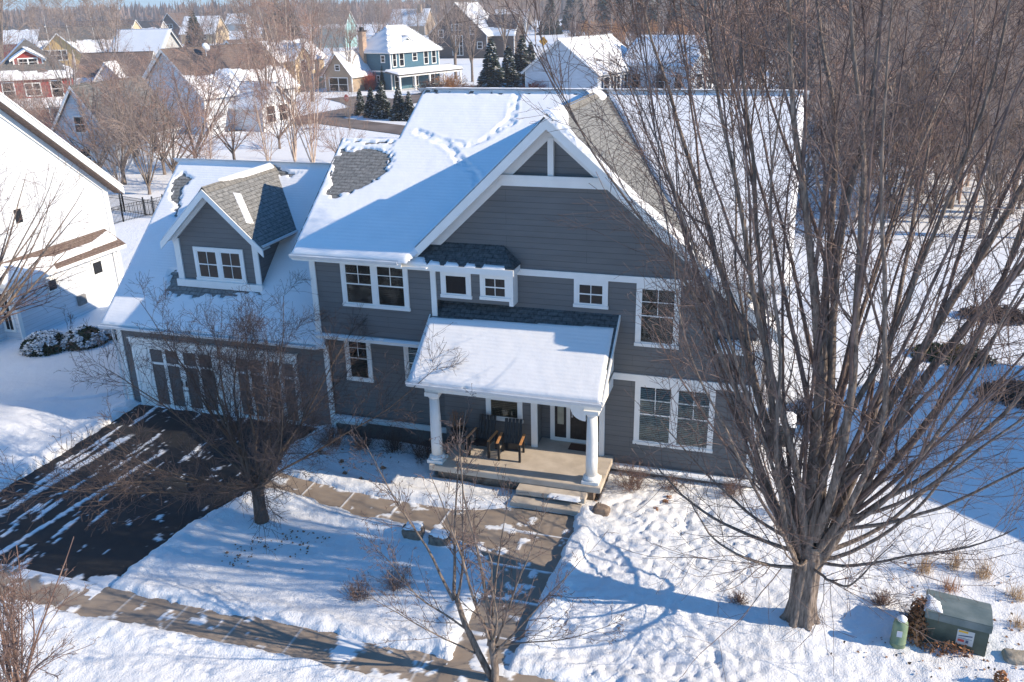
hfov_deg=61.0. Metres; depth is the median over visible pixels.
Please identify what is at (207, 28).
bare tree
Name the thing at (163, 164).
bare tree
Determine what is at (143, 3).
sky
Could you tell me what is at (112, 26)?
bare tree
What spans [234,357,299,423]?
garage door
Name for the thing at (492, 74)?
spruce tree
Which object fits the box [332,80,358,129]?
bare tree
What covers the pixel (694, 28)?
shrub
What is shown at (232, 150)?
bare tree
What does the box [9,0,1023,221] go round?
woodland
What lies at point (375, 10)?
bare tree
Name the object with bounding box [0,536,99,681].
shrubby tree
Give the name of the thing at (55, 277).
window
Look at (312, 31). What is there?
bare tree
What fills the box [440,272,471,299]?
window
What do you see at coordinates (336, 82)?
window
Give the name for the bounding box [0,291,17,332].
window
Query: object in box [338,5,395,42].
bare tree
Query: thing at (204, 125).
birch tree
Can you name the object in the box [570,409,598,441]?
door
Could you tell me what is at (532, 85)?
shrub
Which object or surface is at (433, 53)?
window
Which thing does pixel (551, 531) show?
front walk
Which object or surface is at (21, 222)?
window
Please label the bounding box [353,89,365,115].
spruce tree
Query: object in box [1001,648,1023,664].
boulder
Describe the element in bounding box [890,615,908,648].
utility pedestal
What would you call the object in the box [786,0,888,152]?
bare tree
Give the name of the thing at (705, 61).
bare tree
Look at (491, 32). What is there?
house
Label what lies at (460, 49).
window
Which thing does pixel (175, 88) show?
bare tree
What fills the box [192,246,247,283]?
window
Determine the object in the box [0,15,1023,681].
ground
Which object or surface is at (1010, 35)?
bare tree
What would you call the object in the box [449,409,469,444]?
planter
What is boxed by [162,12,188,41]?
house
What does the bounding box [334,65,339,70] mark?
window
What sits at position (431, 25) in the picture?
bare tree
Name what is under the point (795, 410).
shrub
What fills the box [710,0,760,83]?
bare tree
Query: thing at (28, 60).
window
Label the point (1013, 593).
grass tuft
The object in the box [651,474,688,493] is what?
shrub
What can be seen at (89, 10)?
birch tree
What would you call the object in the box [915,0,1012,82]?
bare tree
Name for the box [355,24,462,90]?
house
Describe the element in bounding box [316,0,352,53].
bare tree
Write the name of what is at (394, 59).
window
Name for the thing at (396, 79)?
window
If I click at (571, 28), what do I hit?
shrub
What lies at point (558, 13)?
birch tree
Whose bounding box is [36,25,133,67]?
house
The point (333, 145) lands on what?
bare tree
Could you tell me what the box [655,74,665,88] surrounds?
window
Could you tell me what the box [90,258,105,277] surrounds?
window
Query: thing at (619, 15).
pine tree
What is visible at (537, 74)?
house
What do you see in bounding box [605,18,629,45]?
shrub
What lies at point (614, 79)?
window
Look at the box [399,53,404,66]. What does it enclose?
window
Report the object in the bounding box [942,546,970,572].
grass tuft
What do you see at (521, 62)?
spruce tree
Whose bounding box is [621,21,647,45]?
shrub
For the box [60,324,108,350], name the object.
evergreen shrub
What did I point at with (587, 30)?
bare tree
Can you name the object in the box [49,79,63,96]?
window
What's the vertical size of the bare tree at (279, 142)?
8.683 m
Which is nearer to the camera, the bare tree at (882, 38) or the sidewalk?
the sidewalk
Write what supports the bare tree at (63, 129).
on the ground
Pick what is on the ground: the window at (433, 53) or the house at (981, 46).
the house at (981, 46)
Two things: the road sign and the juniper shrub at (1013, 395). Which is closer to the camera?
the juniper shrub at (1013, 395)
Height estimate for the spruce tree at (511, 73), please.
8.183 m
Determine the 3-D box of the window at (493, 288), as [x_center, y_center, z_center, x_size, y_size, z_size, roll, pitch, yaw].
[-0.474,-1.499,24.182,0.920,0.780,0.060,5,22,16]
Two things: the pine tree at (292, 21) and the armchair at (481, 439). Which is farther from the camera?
the pine tree at (292, 21)
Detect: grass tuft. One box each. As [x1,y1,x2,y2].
[915,551,940,575]
[939,572,963,594]
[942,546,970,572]
[960,549,1006,582]
[1000,611,1023,632]
[1004,577,1023,601]
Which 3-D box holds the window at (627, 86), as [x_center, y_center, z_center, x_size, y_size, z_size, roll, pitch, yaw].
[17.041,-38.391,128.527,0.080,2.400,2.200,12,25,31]
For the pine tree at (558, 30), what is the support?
on the ground
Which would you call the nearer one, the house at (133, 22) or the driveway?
the driveway
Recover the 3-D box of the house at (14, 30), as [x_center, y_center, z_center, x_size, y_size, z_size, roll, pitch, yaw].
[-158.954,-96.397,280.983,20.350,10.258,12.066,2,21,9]
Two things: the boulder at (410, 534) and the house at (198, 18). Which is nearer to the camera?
the boulder at (410, 534)
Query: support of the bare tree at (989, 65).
on the ground
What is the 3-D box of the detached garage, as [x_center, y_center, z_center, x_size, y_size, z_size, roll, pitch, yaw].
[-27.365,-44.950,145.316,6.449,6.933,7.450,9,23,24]
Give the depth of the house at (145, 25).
362.69 m
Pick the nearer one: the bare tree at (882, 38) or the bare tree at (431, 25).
the bare tree at (882, 38)
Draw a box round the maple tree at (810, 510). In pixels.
[458,0,1023,681]
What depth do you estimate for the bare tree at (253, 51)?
96.10 m
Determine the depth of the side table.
25.78 m
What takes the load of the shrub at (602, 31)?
on the ground
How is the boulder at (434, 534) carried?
on the ground
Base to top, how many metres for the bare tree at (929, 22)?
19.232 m
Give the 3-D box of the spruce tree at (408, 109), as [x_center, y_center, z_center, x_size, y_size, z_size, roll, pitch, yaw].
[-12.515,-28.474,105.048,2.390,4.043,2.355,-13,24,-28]
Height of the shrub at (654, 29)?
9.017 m
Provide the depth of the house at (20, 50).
104.89 m
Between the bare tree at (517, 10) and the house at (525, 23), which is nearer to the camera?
the bare tree at (517, 10)
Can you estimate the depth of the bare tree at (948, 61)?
69.34 m
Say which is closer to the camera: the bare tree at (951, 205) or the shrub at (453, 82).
the bare tree at (951, 205)
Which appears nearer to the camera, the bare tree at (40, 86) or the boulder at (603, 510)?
the boulder at (603, 510)
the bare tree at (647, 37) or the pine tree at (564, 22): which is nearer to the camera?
the bare tree at (647, 37)
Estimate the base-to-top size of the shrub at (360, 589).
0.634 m
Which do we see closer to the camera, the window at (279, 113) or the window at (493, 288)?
the window at (493, 288)
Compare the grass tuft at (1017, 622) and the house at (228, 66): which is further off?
the house at (228, 66)
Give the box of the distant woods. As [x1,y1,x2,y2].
[3,0,953,26]
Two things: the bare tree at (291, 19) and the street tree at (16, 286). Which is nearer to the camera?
the street tree at (16, 286)
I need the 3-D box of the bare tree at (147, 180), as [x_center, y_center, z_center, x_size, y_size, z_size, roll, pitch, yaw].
[-27.314,-16.645,63.654,8.392,12.565,9.298,5,22,16]
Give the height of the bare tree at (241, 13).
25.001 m
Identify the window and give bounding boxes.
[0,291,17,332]
[1,82,15,97]
[10,205,26,226]
[17,58,38,64]
[25,82,41,96]
[43,50,66,60]
[45,276,60,293]
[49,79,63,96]
[72,116,87,133]
[78,148,92,159]
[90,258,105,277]
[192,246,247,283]
[266,105,276,122]
[278,103,288,121]
[328,77,348,91]
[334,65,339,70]
[340,263,410,311]
[344,341,373,382]
[380,55,384,62]
[392,54,396,66]
[394,75,398,88]
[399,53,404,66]
[403,347,417,382]
[412,52,417,60]
[412,76,418,85]
[423,51,428,63]
[431,50,436,63]
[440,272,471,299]
[452,35,462,55]
[477,42,482,48]
[479,274,510,301]
[486,398,523,423]
[573,279,608,309]
[603,76,609,88]
[613,74,620,87]
[623,73,629,87]
[631,73,640,87]
[632,381,715,452]
[634,283,680,349]
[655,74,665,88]
[673,74,682,88]
[696,73,702,88]
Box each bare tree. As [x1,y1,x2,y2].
[0,0,40,60]
[0,0,41,61]
[0,56,54,116]
[0,79,39,120]
[1,67,82,127]
[4,38,207,184]
[8,54,163,167]
[13,74,118,154]
[17,97,55,126]
[22,0,95,95]
[24,64,90,127]
[66,0,135,51]
[66,91,145,194]
[71,25,199,194]
[74,59,229,174]
[77,59,242,173]
[98,26,268,158]
[120,32,206,75]
[142,1,220,46]
[161,58,276,159]
[168,0,235,45]
[189,8,265,44]
[219,26,336,94]
[220,0,294,91]
[223,0,263,37]
[225,72,325,148]
[242,0,300,37]
[258,0,334,45]
[265,0,334,101]
[290,0,345,51]
[297,99,371,152]
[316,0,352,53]
[316,0,377,64]
[326,4,374,42]
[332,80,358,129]
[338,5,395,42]
[357,0,395,31]
[382,0,422,34]
[408,0,450,46]
[432,0,479,78]
[445,0,488,81]
[474,0,512,20]
[483,0,526,58]
[508,0,541,48]
[564,18,602,37]
[593,47,623,87]
[617,27,673,47]
[685,21,746,88]
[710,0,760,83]
[730,0,793,88]
[733,72,880,208]
[751,0,838,85]
[765,7,925,231]
[772,2,877,89]
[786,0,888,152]
[807,0,934,170]
[821,0,926,49]
[822,0,943,170]
[834,6,933,208]
[841,71,999,218]
[872,0,977,120]
[876,38,1023,220]
[885,25,1009,150]
[885,36,984,197]
[893,0,1023,208]
[896,23,1012,163]
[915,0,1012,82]
[926,5,1023,238]
[940,0,1023,188]
[943,44,1023,213]
[954,0,1023,213]
[964,0,1023,157]
[978,0,1023,95]
[991,20,1023,229]
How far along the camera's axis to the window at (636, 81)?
128.72 m
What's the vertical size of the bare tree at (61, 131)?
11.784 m
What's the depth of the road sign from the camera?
245.77 m
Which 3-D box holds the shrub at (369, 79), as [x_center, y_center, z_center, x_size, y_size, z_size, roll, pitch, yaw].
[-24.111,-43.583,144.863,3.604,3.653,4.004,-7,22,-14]
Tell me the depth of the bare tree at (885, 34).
64.00 m
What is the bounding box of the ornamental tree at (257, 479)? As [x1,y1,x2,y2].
[0,271,466,558]
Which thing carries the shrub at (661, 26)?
on the ground
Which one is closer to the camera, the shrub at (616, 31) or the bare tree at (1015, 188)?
the bare tree at (1015, 188)
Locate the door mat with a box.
[568,443,585,451]
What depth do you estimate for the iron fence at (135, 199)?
59.62 m
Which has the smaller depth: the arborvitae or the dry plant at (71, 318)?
the dry plant at (71, 318)
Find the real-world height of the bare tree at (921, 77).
11.370 m
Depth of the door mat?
25.95 m
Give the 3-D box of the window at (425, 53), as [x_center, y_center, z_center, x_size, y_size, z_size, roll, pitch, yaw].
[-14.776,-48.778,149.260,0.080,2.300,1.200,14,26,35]
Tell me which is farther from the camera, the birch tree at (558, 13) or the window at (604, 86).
the birch tree at (558, 13)
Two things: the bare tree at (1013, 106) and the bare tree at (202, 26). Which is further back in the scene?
the bare tree at (202, 26)
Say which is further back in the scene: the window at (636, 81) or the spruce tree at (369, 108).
the window at (636, 81)
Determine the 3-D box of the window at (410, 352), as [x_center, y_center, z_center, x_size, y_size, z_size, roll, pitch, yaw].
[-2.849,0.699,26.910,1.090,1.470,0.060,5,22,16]
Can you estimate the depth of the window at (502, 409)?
25.97 m
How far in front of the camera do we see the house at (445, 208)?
25.13 m
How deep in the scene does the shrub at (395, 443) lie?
26.84 m
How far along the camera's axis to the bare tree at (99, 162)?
70.32 m
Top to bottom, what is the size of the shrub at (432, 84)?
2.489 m
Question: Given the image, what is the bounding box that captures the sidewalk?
[0,564,555,681]
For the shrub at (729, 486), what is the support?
on the ground
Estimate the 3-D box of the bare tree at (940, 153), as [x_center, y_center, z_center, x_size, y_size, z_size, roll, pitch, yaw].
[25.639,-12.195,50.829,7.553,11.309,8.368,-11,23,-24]
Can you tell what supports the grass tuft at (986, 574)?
on the ground
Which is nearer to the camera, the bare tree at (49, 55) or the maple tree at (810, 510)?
the maple tree at (810, 510)
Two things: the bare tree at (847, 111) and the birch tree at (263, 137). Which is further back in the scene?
the birch tree at (263, 137)
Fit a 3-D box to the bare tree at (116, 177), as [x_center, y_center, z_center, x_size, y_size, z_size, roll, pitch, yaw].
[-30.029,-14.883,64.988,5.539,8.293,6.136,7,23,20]
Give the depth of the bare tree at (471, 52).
154.13 m
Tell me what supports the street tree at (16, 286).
on the ground
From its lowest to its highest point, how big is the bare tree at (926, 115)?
11.309 m
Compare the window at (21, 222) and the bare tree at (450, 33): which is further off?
the bare tree at (450, 33)
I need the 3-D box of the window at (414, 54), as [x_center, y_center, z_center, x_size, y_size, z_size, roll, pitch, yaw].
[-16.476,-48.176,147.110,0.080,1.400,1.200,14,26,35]
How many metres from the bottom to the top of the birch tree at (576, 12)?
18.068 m
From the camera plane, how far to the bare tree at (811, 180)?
55.35 m
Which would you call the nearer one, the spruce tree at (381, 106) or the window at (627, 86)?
the spruce tree at (381, 106)
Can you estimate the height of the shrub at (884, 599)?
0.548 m
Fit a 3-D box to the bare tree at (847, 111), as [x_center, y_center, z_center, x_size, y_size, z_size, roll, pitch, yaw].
[18.346,-12.192,49.088,6.793,12.821,6.655,-7,22,-15]
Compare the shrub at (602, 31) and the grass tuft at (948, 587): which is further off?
the shrub at (602, 31)
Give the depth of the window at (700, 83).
126.11 m
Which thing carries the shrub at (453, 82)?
on the ground
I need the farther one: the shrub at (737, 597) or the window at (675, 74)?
the window at (675, 74)
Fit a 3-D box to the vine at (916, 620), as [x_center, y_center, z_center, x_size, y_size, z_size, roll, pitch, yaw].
[8.705,5.978,18.672,1.216,1.085,0.984,-14,25,-30]
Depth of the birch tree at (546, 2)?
247.89 m
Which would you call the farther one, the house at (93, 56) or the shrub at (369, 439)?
the house at (93, 56)
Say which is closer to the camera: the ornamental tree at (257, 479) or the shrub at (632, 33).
the ornamental tree at (257, 479)
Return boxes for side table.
[445,435,465,455]
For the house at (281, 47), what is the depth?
144.76 m
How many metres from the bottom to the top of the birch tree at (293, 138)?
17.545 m
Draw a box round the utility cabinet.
[923,589,992,656]
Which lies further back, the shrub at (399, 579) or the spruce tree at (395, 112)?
the spruce tree at (395, 112)
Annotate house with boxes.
[0,39,74,123]
[0,92,125,341]
[3,26,44,56]
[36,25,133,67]
[51,75,179,171]
[64,19,142,28]
[74,51,154,83]
[97,86,808,514]
[109,28,182,52]
[137,21,166,28]
[142,42,300,133]
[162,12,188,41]
[179,15,229,43]
[222,36,328,91]
[225,13,252,30]
[308,10,357,47]
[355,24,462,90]
[388,4,435,35]
[426,2,525,57]
[495,9,531,29]
[520,34,629,88]
[623,34,717,88]
[907,34,1023,141]
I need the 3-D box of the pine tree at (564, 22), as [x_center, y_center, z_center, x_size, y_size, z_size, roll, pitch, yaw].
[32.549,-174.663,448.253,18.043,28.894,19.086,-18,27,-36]
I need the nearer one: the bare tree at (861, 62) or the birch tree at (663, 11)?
the bare tree at (861, 62)
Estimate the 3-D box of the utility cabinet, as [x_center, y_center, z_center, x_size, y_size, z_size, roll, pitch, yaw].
[9.501,6.041,18.641,1.295,1.073,1.060,9,23,25]
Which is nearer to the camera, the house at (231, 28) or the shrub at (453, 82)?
the shrub at (453, 82)
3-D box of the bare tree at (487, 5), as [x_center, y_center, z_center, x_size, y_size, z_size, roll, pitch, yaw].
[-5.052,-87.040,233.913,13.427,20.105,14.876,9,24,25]
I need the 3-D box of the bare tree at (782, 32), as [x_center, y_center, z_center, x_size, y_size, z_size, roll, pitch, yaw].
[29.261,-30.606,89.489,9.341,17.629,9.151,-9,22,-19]
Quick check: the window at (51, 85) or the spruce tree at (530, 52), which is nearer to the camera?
the window at (51, 85)
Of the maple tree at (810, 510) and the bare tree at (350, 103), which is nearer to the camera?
the maple tree at (810, 510)
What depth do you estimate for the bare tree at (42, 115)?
73.44 m
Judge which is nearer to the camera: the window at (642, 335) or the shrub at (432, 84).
the window at (642, 335)
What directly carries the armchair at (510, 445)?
on the house at (445, 208)
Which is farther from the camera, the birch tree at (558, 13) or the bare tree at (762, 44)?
the birch tree at (558, 13)
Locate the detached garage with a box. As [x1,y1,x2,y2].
[321,50,372,91]
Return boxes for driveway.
[0,404,314,599]
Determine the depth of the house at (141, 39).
147.53 m
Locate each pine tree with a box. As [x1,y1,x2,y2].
[185,11,208,46]
[267,4,292,36]
[282,0,300,35]
[536,0,563,34]
[560,0,585,29]
[580,0,613,29]
[609,0,632,26]
[628,0,663,30]
[660,0,678,25]
[670,0,698,30]
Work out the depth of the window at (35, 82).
105.01 m
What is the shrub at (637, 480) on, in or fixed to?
on the ground
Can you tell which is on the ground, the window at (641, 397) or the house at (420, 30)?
the house at (420, 30)
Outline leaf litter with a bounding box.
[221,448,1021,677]
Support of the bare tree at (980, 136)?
on the ground
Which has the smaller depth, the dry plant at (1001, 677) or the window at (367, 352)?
the dry plant at (1001, 677)
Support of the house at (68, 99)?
on the ground
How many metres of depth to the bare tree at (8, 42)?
130.91 m
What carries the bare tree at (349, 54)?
on the ground
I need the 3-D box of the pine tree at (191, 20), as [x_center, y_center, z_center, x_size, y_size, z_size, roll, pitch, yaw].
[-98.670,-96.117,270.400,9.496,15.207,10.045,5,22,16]
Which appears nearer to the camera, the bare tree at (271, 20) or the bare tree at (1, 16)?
the bare tree at (1, 16)
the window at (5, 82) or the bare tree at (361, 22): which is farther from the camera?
the bare tree at (361, 22)
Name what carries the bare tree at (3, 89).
on the ground
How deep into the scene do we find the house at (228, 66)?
98.85 m
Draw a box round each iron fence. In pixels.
[108,194,157,215]
[111,194,162,223]
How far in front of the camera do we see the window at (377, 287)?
25.34 m
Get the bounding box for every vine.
[894,594,934,646]
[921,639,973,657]
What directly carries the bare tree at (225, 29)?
on the ground
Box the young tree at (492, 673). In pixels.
[340,383,631,681]
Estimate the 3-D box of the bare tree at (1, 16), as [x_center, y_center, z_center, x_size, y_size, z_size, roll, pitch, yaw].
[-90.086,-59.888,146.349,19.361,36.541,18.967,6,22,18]
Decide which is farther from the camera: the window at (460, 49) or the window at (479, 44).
the window at (460, 49)
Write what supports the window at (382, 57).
in the house at (404, 56)
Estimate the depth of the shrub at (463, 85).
130.40 m
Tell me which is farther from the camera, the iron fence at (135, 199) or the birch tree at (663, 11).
the birch tree at (663, 11)
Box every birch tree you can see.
[8,0,46,43]
[25,0,61,51]
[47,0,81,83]
[76,0,106,51]
[92,0,123,40]
[147,53,233,158]
[225,32,299,160]
[228,0,332,161]
[240,0,338,162]
[524,0,535,41]
[536,0,549,50]
[550,0,562,27]
[571,0,581,25]
[586,1,601,22]
[606,1,617,30]
[659,0,667,34]
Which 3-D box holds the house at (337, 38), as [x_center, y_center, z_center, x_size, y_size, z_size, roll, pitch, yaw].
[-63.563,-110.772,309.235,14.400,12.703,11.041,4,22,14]
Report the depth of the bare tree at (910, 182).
52.29 m
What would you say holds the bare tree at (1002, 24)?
on the ground
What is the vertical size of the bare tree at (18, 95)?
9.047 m
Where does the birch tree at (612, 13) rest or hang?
on the ground
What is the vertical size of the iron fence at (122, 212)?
1.460 m
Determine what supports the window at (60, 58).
in the house at (86, 41)
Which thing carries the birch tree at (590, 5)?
on the ground
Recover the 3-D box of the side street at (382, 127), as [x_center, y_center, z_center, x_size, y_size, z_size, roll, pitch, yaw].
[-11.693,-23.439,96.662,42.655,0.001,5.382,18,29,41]
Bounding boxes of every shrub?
[18,329,70,356]
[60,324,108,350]
[102,328,117,339]
[303,420,349,450]
[337,573,372,602]
[339,416,384,452]
[359,68,377,90]
[362,562,414,593]
[367,424,415,457]
[405,430,431,464]
[409,79,447,91]
[424,73,469,86]
[457,82,479,87]
[520,80,547,87]
[560,18,584,36]
[577,17,602,35]
[597,17,616,34]
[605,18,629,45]
[610,457,655,492]
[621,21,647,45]
[640,17,658,34]
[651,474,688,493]
[653,16,673,34]
[668,18,690,34]
[684,19,705,34]
[714,474,750,501]
[727,590,748,604]
[786,391,823,423]
[866,584,908,610]
[909,332,997,366]
[956,302,1023,325]
[972,374,1023,409]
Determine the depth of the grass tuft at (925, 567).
20.77 m
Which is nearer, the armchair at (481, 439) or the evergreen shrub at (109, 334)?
the armchair at (481, 439)
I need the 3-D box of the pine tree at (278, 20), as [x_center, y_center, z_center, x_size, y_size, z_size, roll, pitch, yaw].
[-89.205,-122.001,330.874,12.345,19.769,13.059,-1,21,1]
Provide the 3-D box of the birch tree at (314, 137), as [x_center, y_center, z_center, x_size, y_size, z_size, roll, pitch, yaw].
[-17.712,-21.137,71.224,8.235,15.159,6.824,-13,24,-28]
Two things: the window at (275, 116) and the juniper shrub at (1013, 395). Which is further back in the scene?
the window at (275, 116)
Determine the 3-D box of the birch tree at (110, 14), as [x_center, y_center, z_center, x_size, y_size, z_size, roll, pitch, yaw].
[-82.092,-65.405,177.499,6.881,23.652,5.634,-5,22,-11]
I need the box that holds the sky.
[3,0,475,12]
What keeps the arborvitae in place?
on the ground
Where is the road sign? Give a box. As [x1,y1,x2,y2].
[539,37,547,51]
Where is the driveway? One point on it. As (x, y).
(102, 558)
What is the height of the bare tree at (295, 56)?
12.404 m
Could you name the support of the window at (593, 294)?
in the house at (445, 208)
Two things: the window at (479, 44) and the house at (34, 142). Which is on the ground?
the house at (34, 142)
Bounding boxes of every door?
[146,347,221,413]
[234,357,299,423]
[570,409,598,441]
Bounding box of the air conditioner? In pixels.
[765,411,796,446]
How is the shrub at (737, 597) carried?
on the ground
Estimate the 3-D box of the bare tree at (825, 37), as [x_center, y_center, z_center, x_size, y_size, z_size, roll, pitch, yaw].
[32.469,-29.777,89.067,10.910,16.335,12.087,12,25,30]
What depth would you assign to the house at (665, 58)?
126.63 m
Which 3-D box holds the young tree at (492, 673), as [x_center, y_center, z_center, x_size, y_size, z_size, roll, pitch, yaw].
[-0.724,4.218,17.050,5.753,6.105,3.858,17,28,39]
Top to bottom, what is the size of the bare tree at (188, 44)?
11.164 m
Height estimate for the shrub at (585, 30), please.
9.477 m
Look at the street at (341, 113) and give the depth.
115.98 m
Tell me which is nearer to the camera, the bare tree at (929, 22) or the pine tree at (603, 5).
the bare tree at (929, 22)
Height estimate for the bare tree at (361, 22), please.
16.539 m
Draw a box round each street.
[230,85,476,130]
[295,116,404,133]
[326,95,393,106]
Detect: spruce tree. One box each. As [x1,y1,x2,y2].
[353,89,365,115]
[362,87,374,117]
[370,80,390,118]
[388,82,404,120]
[400,91,414,120]
[475,38,508,87]
[501,44,523,87]
[513,34,529,87]
[526,39,535,62]
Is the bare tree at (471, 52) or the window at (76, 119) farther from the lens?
the bare tree at (471, 52)
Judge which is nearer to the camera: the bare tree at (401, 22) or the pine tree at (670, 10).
the bare tree at (401, 22)
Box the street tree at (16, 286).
[0,148,103,324]
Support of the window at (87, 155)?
in the house at (68, 99)
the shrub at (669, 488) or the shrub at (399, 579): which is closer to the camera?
the shrub at (399, 579)
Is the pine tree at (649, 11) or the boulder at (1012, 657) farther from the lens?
the pine tree at (649, 11)
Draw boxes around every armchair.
[466,413,497,458]
[496,418,525,462]
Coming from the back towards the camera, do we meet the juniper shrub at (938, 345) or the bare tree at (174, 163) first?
the bare tree at (174, 163)
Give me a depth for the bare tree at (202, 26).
174.68 m
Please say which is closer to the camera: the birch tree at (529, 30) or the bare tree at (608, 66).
the bare tree at (608, 66)
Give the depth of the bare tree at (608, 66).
122.60 m
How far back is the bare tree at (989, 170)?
47.02 m
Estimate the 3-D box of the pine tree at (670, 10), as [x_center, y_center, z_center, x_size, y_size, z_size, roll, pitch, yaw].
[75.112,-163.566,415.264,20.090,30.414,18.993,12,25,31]
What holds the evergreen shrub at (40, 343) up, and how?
on the ground
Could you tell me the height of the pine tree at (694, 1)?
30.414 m
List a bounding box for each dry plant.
[63,309,87,328]
[992,670,1009,681]
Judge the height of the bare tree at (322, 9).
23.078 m
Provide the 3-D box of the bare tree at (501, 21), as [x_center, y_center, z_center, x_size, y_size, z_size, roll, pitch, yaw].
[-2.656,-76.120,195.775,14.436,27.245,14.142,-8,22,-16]
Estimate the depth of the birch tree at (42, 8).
161.29 m
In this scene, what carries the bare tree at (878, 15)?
on the ground
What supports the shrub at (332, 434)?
on the ground
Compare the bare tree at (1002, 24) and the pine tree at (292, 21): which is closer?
the bare tree at (1002, 24)
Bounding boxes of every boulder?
[402,521,424,540]
[428,528,450,545]
[592,503,610,516]
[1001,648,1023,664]
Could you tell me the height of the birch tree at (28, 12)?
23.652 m
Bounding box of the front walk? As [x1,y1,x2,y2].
[266,472,574,676]
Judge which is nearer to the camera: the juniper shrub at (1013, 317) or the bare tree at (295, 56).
the juniper shrub at (1013, 317)
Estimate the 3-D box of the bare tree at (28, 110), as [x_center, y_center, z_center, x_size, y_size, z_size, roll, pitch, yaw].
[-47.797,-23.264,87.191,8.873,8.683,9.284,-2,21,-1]
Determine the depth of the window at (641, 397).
24.43 m
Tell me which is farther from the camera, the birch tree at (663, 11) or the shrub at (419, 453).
the birch tree at (663, 11)
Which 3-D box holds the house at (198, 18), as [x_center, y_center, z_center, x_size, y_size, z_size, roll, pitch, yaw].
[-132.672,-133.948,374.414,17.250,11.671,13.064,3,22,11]
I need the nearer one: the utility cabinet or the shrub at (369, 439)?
the utility cabinet
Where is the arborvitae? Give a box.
[380,67,385,88]
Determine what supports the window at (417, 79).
in the house at (404, 56)
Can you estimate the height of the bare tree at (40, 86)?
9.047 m
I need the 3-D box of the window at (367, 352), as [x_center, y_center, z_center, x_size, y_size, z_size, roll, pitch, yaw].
[-4.863,0.540,27.518,0.950,1.590,0.060,5,22,16]
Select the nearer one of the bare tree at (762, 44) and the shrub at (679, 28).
the bare tree at (762, 44)
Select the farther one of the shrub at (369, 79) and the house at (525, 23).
the house at (525, 23)

